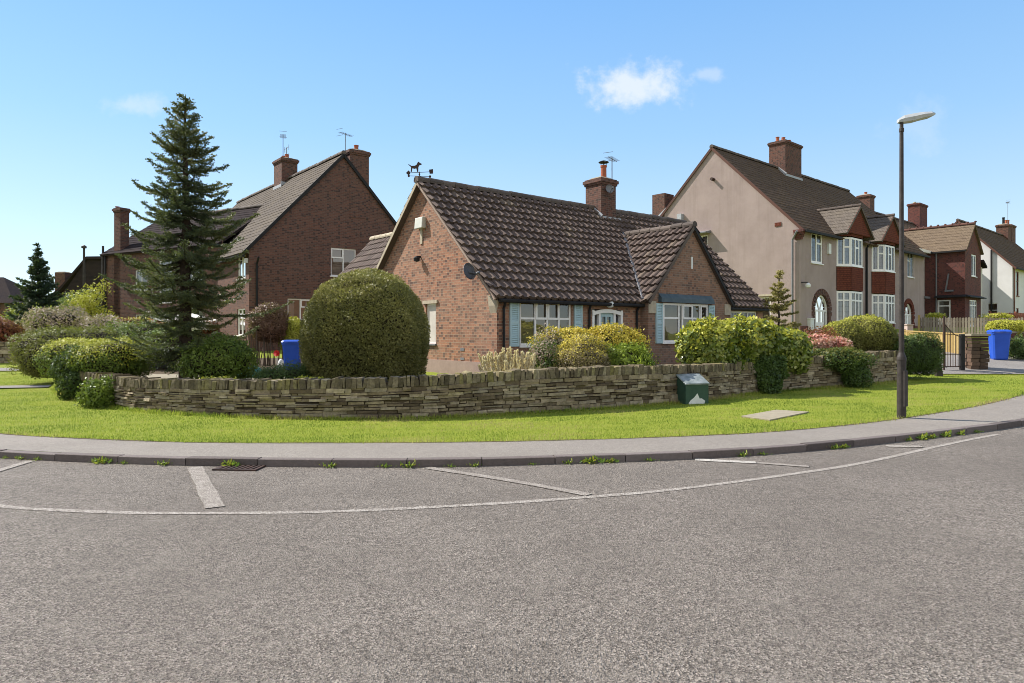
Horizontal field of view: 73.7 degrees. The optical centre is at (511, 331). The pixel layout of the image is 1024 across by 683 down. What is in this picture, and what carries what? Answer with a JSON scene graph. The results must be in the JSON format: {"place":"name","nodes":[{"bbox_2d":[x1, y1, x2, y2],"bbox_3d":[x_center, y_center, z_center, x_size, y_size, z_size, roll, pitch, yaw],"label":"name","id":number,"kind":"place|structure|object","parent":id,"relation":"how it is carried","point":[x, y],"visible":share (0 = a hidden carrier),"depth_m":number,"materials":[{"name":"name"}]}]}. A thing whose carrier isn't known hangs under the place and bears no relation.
{"place":"outdoors","nodes":[
{"label":"outdoors","id":0,"kind":"place"},
{"bbox_2d":[0,385,50,387],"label":"path","id":1,"kind":"structure","parent":0,"point":[16,386],"depth_m":18.85,"materials":[{"name":"grey concrete"}]},
{"bbox_2d":[141,374,284,379],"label":"garden path","id":2,"kind":"structure","parent":0,"point":[164,375],"depth_m":17.75,"materials":[{"name":"concrete"}]},
{"bbox_2d":[136,358,304,375],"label":"garden soil","id":3,"kind":"structure","parent":0,"point":[160,370],"depth_m":21.11,"materials":[{"name":"brown soil"}]},
{"bbox_2d":[103,319,203,367],"bbox_3d":[-11.231,0.347,21.469,4.918,1.597,2.832,0,0,32],"label":"shrub","id":4,"kind":"object","parent":3,"relation":"on","point":[142,328],"visible":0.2,"depth_m":21.29,"materials":[{"name":"green plant"}]},
{"bbox_2d":[245,302,290,365],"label":"beech bush","id":5,"kind":"object","parent":3,"relation":"on","point":[272,328],"visible":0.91,"depth_m":21.66,"materials":[{"name":"brown plant"}]},
{"bbox_2d":[281,340,300,369],"bbox_3d":[-6.587,0.732,20.494,0.586,0.995,0.732,0,0,-11],"label":"wheelie bin","id":6,"kind":"object","parent":3,"relation":"on","point":[291,351],"visible":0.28,"depth_m":20.22,"materials":[{"name":"blue plastic"}]},
{"bbox_2d":[278,316,308,348],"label":"yellow hedge","id":7,"kind":"object","parent":3,"relation":"on","point":[293,330],"visible":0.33,"depth_m":22.05,"materials":[{"name":"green plant"}]},
{"bbox_2d":[471,346,544,371],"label":"pampas grass","id":8,"kind":"object","parent":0,"point":[501,362],"depth_m":14.60,"materials":[{"name":"plant"}]},
{"bbox_2d":[0,425,1023,682],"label":"road","id":9,"kind":"structure","parent":0,"point":[904,569],"depth_m":4.69,"materials":[{"name":"grey asphalt"}]},
{"bbox_2d":[0,461,31,470],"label":"road marking","id":10,"kind":"object","parent":9,"relation":"on","point":[13,465],"visible":1,"depth_m":8.40,"materials":[{"name":"white paint"}]},
{"bbox_2d":[91,456,113,464],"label":"weed","id":11,"kind":"object","parent":9,"relation":"on","point":[98,461],"visible":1,"depth_m":8.55,"materials":[{"name":"green plant"}]},
{"bbox_2d":[188,466,224,507],"bbox_3d":[-3.322,1.642,7.360,0.187,0.001,2.196,0,0,-29],"label":"road marking","id":12,"kind":"object","parent":9,"relation":"on","point":[208,493],"visible":1,"depth_m":7.17,"materials":[{"name":"white paint"}]},
{"bbox_2d":[221,458,240,467],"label":"weed","id":13,"kind":"object","parent":9,"relation":"on","point":[229,463],"visible":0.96,"depth_m":8.34,"materials":[{"name":"green plant"}]},
{"bbox_2d":[212,465,265,470],"bbox_3d":[-3.290,1.641,8.300,0.535,0.022,0.380,0,0,4],"label":"drain grate","id":14,"kind":"object","parent":9,"relation":"on","point":[240,468],"visible":0.85,"depth_m":8.20,"materials":[{"name":"black metal"}]},
{"bbox_2d":[0,434,999,513],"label":"road line","id":15,"kind":"object","parent":9,"relation":"on","point":[382,509],"visible":1,"depth_m":6.52,"materials":[{"name":"white paint"}]},
{"bbox_2d":[426,467,591,495],"bbox_3d":[-0.116,1.642,7.607,2.284,0.001,0.159,0,0,38],"label":"road marking","id":16,"kind":"object","parent":9,"relation":"on","point":[522,482],"visible":1,"depth_m":7.53,"materials":[{"name":"white paint"}]},
{"bbox_2d":[0,418,1023,466],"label":"kerb","id":17,"kind":"structure","parent":9,"relation":"on","point":[424,461],"depth_m":8.63,"materials":[{"name":"concrete"}]},
{"bbox_2d":[580,455,604,463],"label":"weed","id":18,"kind":"object","parent":9,"relation":"on","point":[600,461],"visible":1,"depth_m":8.55,"materials":[{"name":"green plant"}]},
{"bbox_2d":[695,458,755,462],"bbox_3d":[2.716,1.642,8.704,0.742,0.001,0.149,0,0,16],"label":"road marking","id":19,"kind":"object","parent":9,"relation":"on","point":[717,460],"visible":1,"depth_m":8.73,"materials":[{"name":"white paint"}]},
{"bbox_2d":[757,462,808,466],"bbox_3d":[3.356,1.642,8.469,0.600,0.001,0.103,0,0,24],"label":"road marking","id":20,"kind":"object","parent":9,"relation":"on","point":[783,464],"visible":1,"depth_m":8.46,"materials":[{"name":"white paint"}]},
{"bbox_2d":[886,445,921,446],"bbox_3d":[5.643,1.642,9.825,0.482,0.001,0.145,0,0,6],"label":"road marking","id":21,"kind":"object","parent":9,"relation":"on","point":[902,446],"visible":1,"depth_m":9.79,"materials":[{"name":"white paint"}]},
{"bbox_2d":[0,326,1023,465],"bbox_3d":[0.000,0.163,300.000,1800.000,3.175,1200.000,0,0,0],"label":"ground","id":22,"kind":"structure","parent":0,"point":[608,412],"depth_m":12.36,"materials":[{"name":"green plant"}]},
{"bbox_2d":[0,342,18,362],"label":"stone wall","id":23,"kind":"structure","parent":22,"relation":"on","point":[4,354],"depth_m":26.27,"materials":[{"name":"stone"}]},
{"bbox_2d":[0,314,27,341],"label":"red hedge","id":24,"kind":"object","parent":22,"relation":"on","point":[8,327],"visible":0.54,"depth_m":27.72,"materials":[{"name":"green plant"}]},
{"bbox_2d":[0,277,28,317],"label":"house","id":25,"kind":"structure","parent":22,"relation":"on","point":[8,287],"depth_m":61.19,"materials":[{"name":"grey brick"}]},
{"bbox_2d":[4,243,79,329],"bbox_3d":[-22.119,-1.577,32.089,3.088,5.275,3.141,0,0,-40],"label":"conifer","id":26,"kind":"object","parent":22,"relation":"on","point":[38,268],"visible":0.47,"depth_m":31.74,"materials":[{"name":"green plant"}]},
{"bbox_2d":[0,300,83,333],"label":"dark bush","id":27,"kind":"object","parent":22,"relation":"on","point":[9,317],"visible":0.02,"depth_m":33.45,"materials":[{"name":"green plant"}]},
{"bbox_2d":[3,323,124,378],"bbox_3d":[-13.304,0.535,20.523,2.711,1.653,2.944,0,0,0],"label":"shrub","id":28,"kind":"object","parent":22,"relation":"on","point":[27,348],"visible":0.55,"depth_m":19.61,"materials":[{"name":"green plant"}]},
{"bbox_2d":[14,301,125,339],"bbox_3d":[-14.777,-0.147,23.455,4.226,1.916,2.531,0,0,0],"label":"flowering shrub","id":29,"kind":"object","parent":22,"relation":"on","point":[57,317],"visible":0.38,"depth_m":22.99,"materials":[{"name":"green plant"}]},
{"bbox_2d":[53,256,101,298],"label":"house","id":30,"kind":"structure","parent":22,"relation":"on","point":[72,281],"depth_m":59.38,"materials":[{"name":"red brick"}]},
{"bbox_2d":[57,287,108,314],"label":"green bush","id":31,"kind":"object","parent":22,"relation":"on","point":[65,300],"visible":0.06,"depth_m":38.32,"materials":[{"name":"green plant"}]},
{"bbox_2d":[81,245,86,293],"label":"lamp column","id":32,"kind":"structure","parent":22,"relation":"on","point":[83,246],"depth_m":45.93,"materials":[{"name":"metal"}]},
{"bbox_2d":[65,276,114,318],"bbox_3d":[-22.451,-1.146,36.497,2.660,3.801,2.704,0,0,0],"label":"broadleaf tree","id":33,"kind":"object","parent":22,"relation":"on","point":[83,300],"visible":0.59,"depth_m":36.22,"materials":[{"name":"green plant"}]},
{"bbox_2d":[73,373,117,407],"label":"bush","id":34,"kind":"object","parent":22,"relation":"on","point":[97,393],"visible":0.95,"depth_m":14.11,"materials":[{"name":"green plant"}]},
{"bbox_2d":[101,246,103,313],"bbox_3d":[-23.055,-2.050,38.500,0.167,5.600,0.167,0,0,0],"label":"telegraph pole","id":35,"kind":"object","parent":22,"relation":"on","point":[102,303],"visible":0.42,"depth_m":38.45,"materials":[{"name":"paint"}]},
{"bbox_2d":[87,316,217,334],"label":"red hedge","id":36,"kind":"object","parent":22,"relation":"on","point":[126,320],"visible":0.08,"depth_m":34.02,"materials":[{"name":"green plant"}]},
{"bbox_2d":[100,203,264,343],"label":"brick wing house","id":37,"kind":"structure","parent":22,"relation":"on","point":[116,268],"depth_m":37.66,"materials":[{"name":"brown brick"}]},
{"bbox_2d":[199,145,395,351],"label":"brick house","id":38,"kind":"structure","parent":22,"relation":"on","point":[307,232],"depth_m":32.18,"materials":[{"name":"red brick"}]},
{"bbox_2d":[236,309,244,336],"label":"window","id":39,"kind":"structure","parent":38,"relation":"in","point":[241,321],"depth_m":31.03,"materials":[{"name":"white plastic"}]},
{"bbox_2d":[237,257,245,280],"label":"window","id":40,"kind":"structure","parent":38,"relation":"in","point":[241,265],"depth_m":30.84,"materials":[{"name":"white plastic"}]},
{"bbox_2d":[288,298,309,320],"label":"window","id":41,"kind":"structure","parent":38,"relation":"in","point":[297,308],"depth_m":31.61,"materials":[{"name":"white plastic"}]},
{"bbox_2d":[330,248,355,276],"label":"window","id":42,"kind":"structure","parent":38,"relation":"in","point":[341,258],"depth_m":33.57,"materials":[{"name":"white plastic"}]},
{"bbox_2d":[77,350,898,418],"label":"stone wall","id":43,"kind":"structure","parent":22,"relation":"on","point":[465,392],"depth_m":13.14,"materials":[{"name":"stone"}]},
{"bbox_2d":[48,344,82,399],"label":"ivy clump","id":44,"kind":"object","parent":43,"relation":"attached to","point":[68,381],"visible":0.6,"depth_m":15.78,"materials":[{"name":"green plant"}]},
{"bbox_2d":[748,353,790,393],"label":"ivy clump","id":45,"kind":"object","parent":43,"relation":"attached to","point":[772,374],"visible":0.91,"depth_m":17.17,"materials":[{"name":"green plant"}]},
{"bbox_2d":[811,346,878,387],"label":"ivy clump","id":46,"kind":"object","parent":43,"relation":"on","point":[851,364],"visible":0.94,"depth_m":18.58,"materials":[{"name":"green plant"}]},
{"bbox_2d":[0,394,1021,442],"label":"soil edge","id":47,"kind":"object","parent":22,"relation":"on","point":[490,441],"visible":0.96,"depth_m":9.90,"materials":[{"name":"brown soil"}]},
{"bbox_2d":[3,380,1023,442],"bbox_3d":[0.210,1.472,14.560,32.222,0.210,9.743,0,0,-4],"label":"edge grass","id":48,"kind":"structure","parent":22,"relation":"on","point":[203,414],"depth_m":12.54,"materials":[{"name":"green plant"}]},
{"bbox_2d":[340,160,770,373],"bbox_3d":[1.064,-2.542,26.030,13.578,7.943,11.604,0,0,-39],"label":"bungalow","id":49,"kind":"object","parent":22,"relation":"on","point":[481,270],"visible":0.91,"depth_m":21.24,"materials":[{"name":"brick"}]},
{"bbox_2d":[406,162,432,191],"bbox_3d":[-2.827,-4.746,20.860,0.797,0.916,0.517,0,0,36],"label":"weather vane","id":50,"kind":"object","parent":49,"relation":"on","point":[417,166],"visible":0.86,"depth_m":20.87,"materials":[{"name":"black metal"}]},
{"bbox_2d":[427,304,436,345],"bbox_3d":[-2.423,-0.223,20.557,0.170,1.255,0.660,0,0,-39],"label":"window","id":51,"kind":"structure","parent":49,"relation":"in","point":[431,308],"depth_m":20.58,"materials":[{"name":"white plastic"}]},
{"bbox_2d":[519,303,570,347],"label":"window","id":52,"kind":"structure","parent":49,"relation":"in","point":[531,314],"depth_m":19.87,"materials":[{"name":"white plastic"}]},
{"bbox_2d":[592,309,622,329],"bbox_3d":[2.851,0.270,20.683,1.330,1.920,0.170,0,0,-39],"label":"door","id":53,"kind":"structure","parent":49,"relation":"in","point":[600,313],"depth_m":20.66,"materials":[{"name":"white plastic"}]},
{"bbox_2d":[662,303,707,343],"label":"window","id":54,"kind":"structure","parent":49,"relation":"in","point":[674,318],"depth_m":23.24,"materials":[{"name":"white plastic"}]},
{"bbox_2d":[731,311,755,320],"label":"window","id":55,"kind":"structure","parent":49,"relation":"in","point":[746,313],"depth_m":25.50,"materials":[{"name":"white plastic"}]},
{"bbox_2d":[676,373,709,403],"bbox_3d":[3.997,1.342,15.110,0.614,0.816,0.400,0,0,-18],"label":"utility cabinet","id":56,"kind":"object","parent":22,"relation":"on","point":[692,388],"visible":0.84,"depth_m":14.97,"materials":[{"name":"green metal"}]},
{"bbox_2d":[742,410,808,420],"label":"inspection slab","id":57,"kind":"structure","parent":22,"relation":"on","point":[772,415],"depth_m":12.83,"materials":[{"name":"concrete"}]},
{"bbox_2d":[762,269,801,329],"bbox_3d":[9.222,-0.509,23.503,1.627,3.321,1.394,0,0,37],"label":"conifer","id":58,"kind":"object","parent":22,"relation":"on","point":[778,292],"visible":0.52,"depth_m":23.39,"materials":[{"name":"green plant"}]},
{"bbox_2d":[652,137,930,332],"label":"grey rendered house","id":59,"kind":"structure","parent":22,"relation":"on","point":[831,250],"depth_m":38.36,"materials":[{"name":"paint"}]},
{"bbox_2d":[761,297,769,321],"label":"window","id":60,"kind":"structure","parent":59,"relation":"in","point":[765,313],"depth_m":37.36,"materials":[{"name":"white plastic"}]},
{"bbox_2d":[811,233,823,264],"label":"window","id":61,"kind":"structure","parent":59,"relation":"in","point":[816,240],"depth_m":36.68,"materials":[{"name":"white plastic"}]},
{"bbox_2d":[836,290,850,320],"bbox_3d":[18.357,-1.420,38.366,1.061,1.900,0.900,0,0,-8],"label":"bay window","id":62,"kind":"structure","parent":59,"relation":"in","point":[848,292],"depth_m":37.93,"materials":[{"name":"white plastic"}]},
{"bbox_2d":[836,236,851,266],"bbox_3d":[18.343,-4.480,38.340,1.148,1.780,1.090,0,0,0],"label":"bay window","id":63,"kind":"structure","parent":59,"relation":"in","point":[848,238],"depth_m":37.95,"materials":[{"name":"white plastic"}]},
{"bbox_2d":[841,290,861,318],"bbox_3d":[19.145,-1.420,38.834,1.710,1.900,0.900,0,0,-42],"label":"bay window","id":64,"kind":"structure","parent":59,"relation":"in","point":[855,300],"depth_m":38.36,"materials":[{"name":"white plastic"}]},
{"bbox_2d":[841,236,863,267],"bbox_3d":[19.165,-4.480,38.812,1.710,1.780,0.960,0,0,-42],"label":"bay window","id":65,"kind":"structure","parent":59,"relation":"in","point":[852,238],"depth_m":38.37,"materials":[{"name":"white plastic"}]},
{"bbox_2d":[852,291,860,315],"bbox_3d":[19.778,-1.420,39.543,1.056,1.900,1.061,0,0,15],"label":"bay window","id":66,"kind":"structure","parent":59,"relation":"in","point":[855,291],"depth_m":39.06,"materials":[{"name":"white plastic"}]},
{"bbox_2d":[852,238,860,264],"bbox_3d":[19.778,-4.480,39.543,1.056,1.780,1.061,0,0,15],"label":"bay window","id":67,"kind":"structure","parent":59,"relation":"in","point":[857,238],"depth_m":39.08,"materials":[{"name":"white plastic"}]},
{"bbox_2d":[872,293,884,317],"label":"bay window","id":68,"kind":"structure","parent":59,"relation":"in","point":[882,295],"depth_m":41.21,"materials":[{"name":"white plastic"}]},
{"bbox_2d":[871,244,885,271],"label":"bay window","id":69,"kind":"structure","parent":59,"relation":"in","point":[882,253],"depth_m":41.21,"materials":[{"name":"white plastic"}]},
{"bbox_2d":[876,293,895,323],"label":"bay window","id":70,"kind":"structure","parent":59,"relation":"in","point":[890,302],"depth_m":41.77,"materials":[{"name":"white plastic"}]},
{"bbox_2d":[876,244,895,273],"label":"bay window","id":71,"kind":"structure","parent":59,"relation":"in","point":[890,262],"depth_m":41.77,"materials":[{"name":"white plastic"}]},
{"bbox_2d":[907,254,914,278],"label":"window","id":72,"kind":"structure","parent":59,"relation":"in","point":[908,255],"depth_m":45.48,"materials":[{"name":"white plastic"}]},
{"bbox_2d":[820,314,898,351],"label":"clipped hedge","id":73,"kind":"object","parent":22,"relation":"on","point":[865,332],"visible":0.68,"depth_m":20.52,"materials":[{"name":"green plant"}]},
{"bbox_2d":[896,111,935,417],"bbox_3d":[7.340,-1.208,12.412,0.645,5.535,0.285,0,0,0],"label":"street lamp","id":74,"kind":"object","parent":22,"relation":"on","point":[902,387],"visible":0.98,"depth_m":12.41,"materials":[{"name":"metal"}]},
{"bbox_2d":[892,331,946,376],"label":"dark hedge","id":75,"kind":"object","parent":22,"relation":"on","point":[923,351],"visible":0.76,"depth_m":20.44,"materials":[{"name":"green plant"}]},
{"bbox_2d":[856,192,986,326],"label":"dark brick house","id":76,"kind":"structure","parent":22,"relation":"on","point":[954,265],"depth_m":50.47,"materials":[{"name":"red brick"}]},
{"bbox_2d":[938,300,950,324],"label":"window","id":77,"kind":"structure","parent":76,"relation":"in","point":[944,306],"depth_m":50.64,"materials":[{"name":"white plastic"}]},
{"bbox_2d":[970,300,975,326],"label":"glazed door","id":78,"kind":"structure","parent":76,"relation":"in","point":[971,301],"depth_m":50.63,"materials":[{"name":"white plastic"}]},
{"bbox_2d":[971,254,976,277],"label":"window","id":79,"kind":"structure","parent":76,"relation":"in","point":[972,256],"depth_m":50.47,"materials":[{"name":"white plastic"}]},
{"bbox_2d":[904,329,967,353],"bbox_3d":[17.338,0.564,28.175,0.110,1.368,4.556,0,0,3],"label":"fence","id":80,"kind":"object","parent":22,"relation":"on","point":[906,332],"visible":0.26,"depth_m":27.00,"materials":[{"name":"yellow wood"}]},
{"bbox_2d":[925,312,946,318],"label":"ground plant","id":81,"kind":"object","parent":22,"relation":"on","point":[937,315],"visible":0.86,"depth_m":36.07,"materials":[{"name":"green plant"}]},
{"bbox_2d":[943,316,964,369],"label":"iron gate","id":82,"kind":"structure","parent":22,"relation":"on","point":[961,352],"depth_m":22.59,"materials":[{"name":"black metal"}]},
{"bbox_2d":[918,315,1022,334],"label":"fence","id":83,"kind":"object","parent":22,"relation":"on","point":[949,323],"visible":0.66,"depth_m":34.61,"materials":[{"name":"brown wood"}]},
{"bbox_2d":[965,334,990,368],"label":"stone pier","id":84,"kind":"structure","parent":22,"relation":"on","point":[976,355],"depth_m":22.69,"materials":[{"name":"stone"}]},
{"bbox_2d":[954,217,1023,325],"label":"white house","id":85,"kind":"structure","parent":22,"relation":"on","point":[1002,257],"depth_m":56.32,"materials":[{"name":"paint"}]},
{"bbox_2d":[988,303,997,320],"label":"window","id":86,"kind":"structure","parent":85,"relation":"in","point":[994,305],"depth_m":56.59,"materials":[{"name":"white plastic"}]},
{"bbox_2d":[978,312,1014,319],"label":"ground plant","id":87,"kind":"object","parent":22,"relation":"on","point":[1002,315],"visible":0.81,"depth_m":35.43,"materials":[{"name":"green plant"}]},
{"bbox_2d":[985,319,1023,333],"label":"golden bush","id":88,"kind":"object","parent":22,"relation":"on","point":[1011,325],"visible":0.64,"depth_m":25.93,"materials":[{"name":"yellow plant"}]},
{"bbox_2d":[989,311,1023,319],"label":"plant","id":89,"kind":"object","parent":22,"relation":"on","point":[1017,315],"visible":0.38,"depth_m":44.96,"materials":[{"name":"red plant"}]},
{"bbox_2d":[1008,331,1023,359],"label":"dark plant","id":90,"kind":"object","parent":22,"relation":"on","point":[1016,349],"visible":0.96,"depth_m":24.64,"materials":[{"name":"green plant"}]},
{"bbox_2d":[1009,331,1023,355],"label":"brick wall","id":91,"kind":"structure","parent":22,"relation":"on","point":[1014,333],"depth_m":25.78,"materials":[{"name":"brick"}]},
{"bbox_2d":[0,395,1023,457],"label":"pavement","id":92,"kind":"structure","parent":0,"point":[1007,409],"depth_m":9.48,"materials":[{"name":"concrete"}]},
{"bbox_2d":[0,0,1023,294],"label":"sky","id":93,"kind":"structure","parent":0,"point":[529,97],"materials":[{"name":"blue"}]},
{"bbox_2d":[913,352,1023,373],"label":"driveway","id":94,"kind":"structure","parent":0,"point":[992,363],"depth_m":23.34,"materials":[{"name":"grey concrete"}]},
{"bbox_2d":[986,330,1011,359],"bbox_3d":[17.538,0.450,24.594,0.630,1.070,0.787,0,0,19],"label":"wheelie bin","id":95,"kind":"object","parent":94,"relation":"on","point":[999,342],"visible":0.88,"depth_m":24.35,"materials":[{"name":"blue plastic"}]},
{"bbox_2d":[972,361,1023,372],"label":"driveway","id":96,"kind":"structure","parent":0,"point":[1014,367],"depth_m":22.65,"materials":[{"name":"grey concrete"}]},
{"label":"garden bed","id":97,"kind":"structure","parent":0,"visible":0},
{"bbox_2d":[32,336,155,377],"bbox_3d":[-9.975,0.618,16.525,2.863,1.120,2.066,0,0,0],"label":"hedge","id":98,"kind":"object","parent":97,"relation":"on","point":[103,355],"visible":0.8,"depth_m":15.87,"materials":[{"name":"green plant"}]},
{"bbox_2d":[98,93,294,377],"bbox_3d":[-6.942,-1.973,15.031,3.972,6.612,3.366,0,0,0],"label":"spruce tree","id":99,"kind":"object","parent":97,"relation":"on","point":[184,259],"visible":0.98,"depth_m":14.82,"materials":[{"name":"green plant"}]},
{"bbox_2d":[174,330,259,378],"bbox_3d":[-6.298,0.578,14.725,1.739,1.306,1.443,0,0,0],"label":"shrub","id":100,"kind":"object","parent":97,"relation":"on","point":[232,357],"visible":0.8,"depth_m":14.39,"materials":[{"name":"green plant"}]},
{"bbox_2d":[249,358,312,379],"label":"shrub","id":101,"kind":"object","parent":97,"relation":"on","point":[281,372],"visible":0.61,"depth_m":14.39,"materials":[{"name":"green plant"}]},
{"bbox_2d":[298,267,430,380],"bbox_3d":[-3.309,-0.059,15.415,2.961,2.856,2.878,0,0,0],"label":"clipped bush","id":102,"kind":"object","parent":97,"relation":"on","point":[369,322],"visible":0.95,"depth_m":14.41,"materials":[{"name":"green plant"}]},
{"bbox_2d":[528,323,568,368],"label":"dark shrub","id":103,"kind":"object","parent":97,"relation":"on","point":[545,353],"visible":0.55,"depth_m":15.31,"materials":[{"name":"green plant"}]},
{"bbox_2d":[552,331,613,367],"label":"round shrub","id":104,"kind":"object","parent":97,"relation":"on","point":[585,351],"visible":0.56,"depth_m":14.83,"materials":[{"name":"yellow plant"}]},
{"bbox_2d":[526,320,660,363],"bbox_3d":[1.929,0.438,16.229,3.269,1.430,1.233,0,0,0],"label":"golden hedge","id":105,"kind":"object","parent":97,"relation":"on","point":[613,334],"visible":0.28,"depth_m":16.05,"materials":[{"name":"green plant"}]},
{"bbox_2d":[599,337,656,365],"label":"green shrub","id":106,"kind":"object","parent":97,"relation":"on","point":[625,354],"visible":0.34,"depth_m":15.08,"materials":[{"name":"green plant"}]},
{"bbox_2d":[673,313,813,374],"bbox_3d":[6.100,0.362,17.863,4.311,1.726,1.823,0,0,-23],"label":"hedge","id":107,"kind":"object","parent":97,"relation":"on","point":[743,339],"visible":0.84,"depth_m":17.07,"materials":[{"name":"green plant"}]},
{"bbox_2d":[806,325,840,336],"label":"orange shrub","id":108,"kind":"object","parent":97,"relation":"on","point":[819,331],"visible":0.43,"depth_m":20.18,"materials":[{"name":"red plant"}]},
{"bbox_2d":[808,333,853,352],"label":"pink shrub","id":109,"kind":"object","parent":97,"relation":"on","point":[821,340],"visible":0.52,"depth_m":19.26,"materials":[{"name":"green plant"}]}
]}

